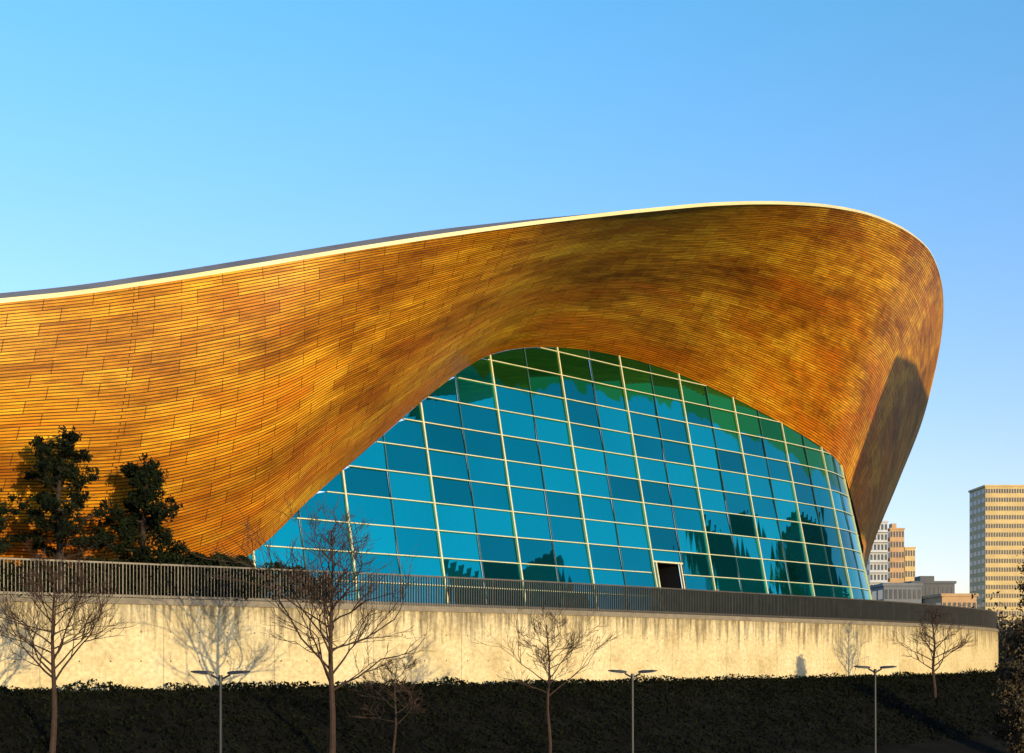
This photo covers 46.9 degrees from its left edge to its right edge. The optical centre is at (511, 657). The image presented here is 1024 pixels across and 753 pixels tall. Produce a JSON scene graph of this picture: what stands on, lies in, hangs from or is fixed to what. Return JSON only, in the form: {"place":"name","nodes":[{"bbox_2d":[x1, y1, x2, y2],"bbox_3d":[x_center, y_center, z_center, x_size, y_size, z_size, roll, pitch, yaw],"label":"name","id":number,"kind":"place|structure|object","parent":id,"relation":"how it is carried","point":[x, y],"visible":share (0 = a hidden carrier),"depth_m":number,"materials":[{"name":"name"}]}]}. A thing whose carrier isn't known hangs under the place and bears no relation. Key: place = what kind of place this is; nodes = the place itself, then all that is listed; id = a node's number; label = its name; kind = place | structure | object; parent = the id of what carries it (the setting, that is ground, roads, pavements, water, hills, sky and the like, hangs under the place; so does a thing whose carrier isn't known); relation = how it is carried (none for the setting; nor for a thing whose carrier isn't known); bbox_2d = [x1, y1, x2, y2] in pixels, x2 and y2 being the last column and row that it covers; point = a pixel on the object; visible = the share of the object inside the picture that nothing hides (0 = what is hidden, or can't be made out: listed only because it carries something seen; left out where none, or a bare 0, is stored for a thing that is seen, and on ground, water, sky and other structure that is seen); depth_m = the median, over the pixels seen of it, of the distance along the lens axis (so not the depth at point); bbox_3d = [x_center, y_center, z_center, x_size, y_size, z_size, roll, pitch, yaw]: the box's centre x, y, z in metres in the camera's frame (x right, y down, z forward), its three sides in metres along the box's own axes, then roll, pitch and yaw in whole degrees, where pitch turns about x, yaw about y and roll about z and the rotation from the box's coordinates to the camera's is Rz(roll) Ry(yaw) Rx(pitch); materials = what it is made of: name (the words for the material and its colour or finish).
{"place":"outdoors","nodes":[
{"label":"outdoors","id":0,"kind":"place"},
{"bbox_2d":[0,668,1023,752],"bbox_3d":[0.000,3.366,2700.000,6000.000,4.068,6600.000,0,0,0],"label":"ground","id":1,"kind":"structure","parent":0,"point":[983,743],"depth_m":50.16,"materials":[{"name":"plant"}]},
{"bbox_2d":[0,537,138,752],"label":"bare tree","id":2,"kind":"object","parent":1,"relation":"on","point":[54,678],"visible":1,"depth_m":38.93,"materials":[{"name":"brown plant"}]},
{"bbox_2d":[191,670,249,752],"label":"street lamp","id":3,"kind":"object","parent":1,"relation":"on","point":[220,678],"visible":1,"depth_m":29.96,"materials":[{"name":"metal"}]},
{"bbox_2d":[185,493,429,752],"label":"bare tree","id":4,"kind":"object","parent":1,"relation":"on","point":[331,587],"visible":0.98,"depth_m":41.92,"materials":[{"name":"brown plant"}]},
{"bbox_2d":[348,653,425,752],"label":"bare tree","id":5,"kind":"object","parent":1,"relation":"on","point":[395,691],"visible":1,"depth_m":41.98,"materials":[{"name":"brown plant"}]},
{"bbox_2d":[0,601,997,692],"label":"terrace retaining wall","id":6,"kind":"structure","parent":1,"relation":"on","point":[157,646],"depth_m":56.22,"materials":[{"name":"concrete"}]},
{"bbox_2d":[0,595,998,632],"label":"coping","id":7,"kind":"object","parent":6,"relation":"on","point":[151,601],"visible":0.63,"depth_m":57.07,"materials":[{"name":"concrete"}]},
{"bbox_2d":[0,557,996,628],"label":"terrace railing","id":8,"kind":"object","parent":7,"relation":"on","point":[661,600],"visible":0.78,"depth_m":62.39,"materials":[{"name":"metal"}]},
{"bbox_2d":[473,594,621,752],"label":"bare tree","id":9,"kind":"object","parent":1,"relation":"on","point":[570,646],"visible":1,"depth_m":46.82,"materials":[{"name":"brown plant"}]},
{"bbox_2d":[608,670,656,752],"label":"street lamp","id":10,"kind":"object","parent":1,"relation":"on","point":[632,676],"visible":1,"depth_m":35.96,"materials":[{"name":"metal"}]},
{"bbox_2d":[854,666,896,752],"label":"street lamp","id":11,"kind":"object","parent":1,"relation":"on","point":[875,671],"visible":1,"depth_m":41.96,"materials":[{"name":"metal"}]},
{"bbox_2d":[866,521,889,585],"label":"apartment tower","id":12,"kind":"structure","parent":1,"relation":"on","point":[877,568],"depth_m":420.00,"materials":[{"name":"white concrete"}]},
{"bbox_2d":[866,524,886,585],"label":"windows","id":13,"kind":"structure","parent":12,"relation":"in","point":[871,555],"depth_m":419.99,"materials":[{"name":"grey glass"}]},
{"bbox_2d":[903,576,955,602],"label":"office building","id":14,"kind":"structure","parent":1,"relation":"on","point":[931,586],"depth_m":225.00,"materials":[{"name":"grey concrete"}]},
{"bbox_2d":[922,587,953,595],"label":"windows","id":15,"kind":"structure","parent":14,"relation":"in","point":[931,588],"depth_m":224.97,"materials":[{"name":"grey glass"}]},
{"bbox_2d":[884,605,977,698],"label":"bare tree","id":16,"kind":"object","parent":1,"relation":"on","point":[921,634],"visible":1,"depth_m":71.96,"materials":[{"name":"brown plant"}]},
{"bbox_2d":[922,593,978,607],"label":"warehouse","id":17,"kind":"structure","parent":1,"relation":"on","point":[952,599],"depth_m":215.00,"materials":[{"name":"concrete"}]},
{"bbox_2d":[936,602,975,607],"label":"windows","id":18,"kind":"structure","parent":17,"relation":"in","point":[944,603],"depth_m":214.93,"materials":[{"name":"grey glass"}]},
{"bbox_2d":[954,589,1023,667],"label":"distant trees","id":19,"kind":"object","parent":1,"relation":"on","point":[1001,626],"visible":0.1,"depth_m":154.01,"materials":[{"name":"green plant"}]},
{"bbox_2d":[985,615,1023,752],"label":"broadleaf tree","id":20,"kind":"object","parent":1,"relation":"on","point":[1009,679],"visible":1,"depth_m":61.69,"materials":[{"name":"green plant"}]},
{"bbox_2d":[1002,545,1023,667],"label":"broadleaf tree","id":21,"kind":"object","parent":1,"relation":"on","point":[1022,588],"visible":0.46,"depth_m":101.09,"materials":[{"name":"green plant"}]},
{"bbox_2d":[0,0,1023,601],"label":"sky","id":22,"kind":"structure","parent":0,"point":[138,137],"materials":[{"name":"blue"}]},
{"bbox_2d":[888,523,904,582],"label":"apartment tower","id":23,"kind":"structure","parent":0,"point":[896,553],"depth_m":425.00,"materials":[{"name":"brick"}]},
{"bbox_2d":[888,531,903,577],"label":"windows","id":24,"kind":"structure","parent":23,"relation":"in","point":[891,531],"depth_m":424.95,"materials":[{"name":"grey glass"}]},
{"bbox_2d":[870,583,923,602],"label":"office building","id":25,"kind":"structure","parent":0,"point":[905,592],"depth_m":205.00,"materials":[{"name":"grey concrete"}]},
{"bbox_2d":[872,590,920,599],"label":"windows","id":26,"kind":"structure","parent":25,"relation":"in","point":[880,592],"depth_m":204.94,"materials":[{"name":"grey glass"}]},
{"bbox_2d":[904,547,915,581],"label":"apartment tower","id":27,"kind":"structure","parent":0,"point":[909,563],"depth_m":430.00,"materials":[{"name":"beige concrete"}]},
{"bbox_2d":[904,550,914,581],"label":"windows","id":28,"kind":"structure","parent":27,"relation":"in","point":[904,550],"depth_m":429.95,"materials":[{"name":"grey glass"}]},
{"bbox_2d":[968,485,1023,630],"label":"tower block","id":29,"kind":"structure","parent":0,"point":[996,533],"depth_m":300.00,"materials":[{"name":"beige concrete"}]},
{"bbox_2d":[970,489,1023,630],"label":"windows","id":30,"kind":"structure","parent":29,"relation":"in","point":[987,490],"depth_m":299.94,"materials":[{"name":"grey glass"}]},
{"label":"terrace paving","id":31,"kind":"structure","parent":0,"visible":0},
{"bbox_2d":[0,488,22,554],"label":"pine tree","id":32,"kind":"object","parent":31,"relation":"on","point":[3,526],"visible":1,"depth_m":45.89,"materials":[{"name":"green plant"}]},
{"bbox_2d":[1,425,125,595],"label":"pine tree","id":33,"kind":"object","parent":31,"relation":"on","point":[61,528],"visible":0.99,"depth_m":47.38,"materials":[{"name":"green plant"}]},
{"bbox_2d":[85,453,189,594],"bbox_3d":[-15.556,-5.482,49.437,4.687,6.165,3.472,0,0,22],"label":"pine tree","id":34,"kind":"object","parent":31,"relation":"on","point":[140,477],"visible":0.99,"depth_m":48.95,"materials":[{"name":"green plant"}]},
{"bbox_2d":[0,551,330,602],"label":"terrace shrubs","id":35,"kind":"object","parent":31,"relation":"on","point":[190,558],"visible":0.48,"depth_m":49.93,"materials":[{"name":"green plant"}]},
{"bbox_2d":[0,201,942,612],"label":"aquatics","id":36,"kind":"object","parent":31,"relation":"on","point":[760,375],"visible":0.92,"depth_m":68.20,"materials":[{"name":"wood"}]},
{"bbox_2d":[653,560,685,588],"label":"entrance door","id":37,"kind":"structure","parent":36,"relation":"in","point":[667,573],"depth_m":78.88,"materials":[{"name":"glass"}]}
]}

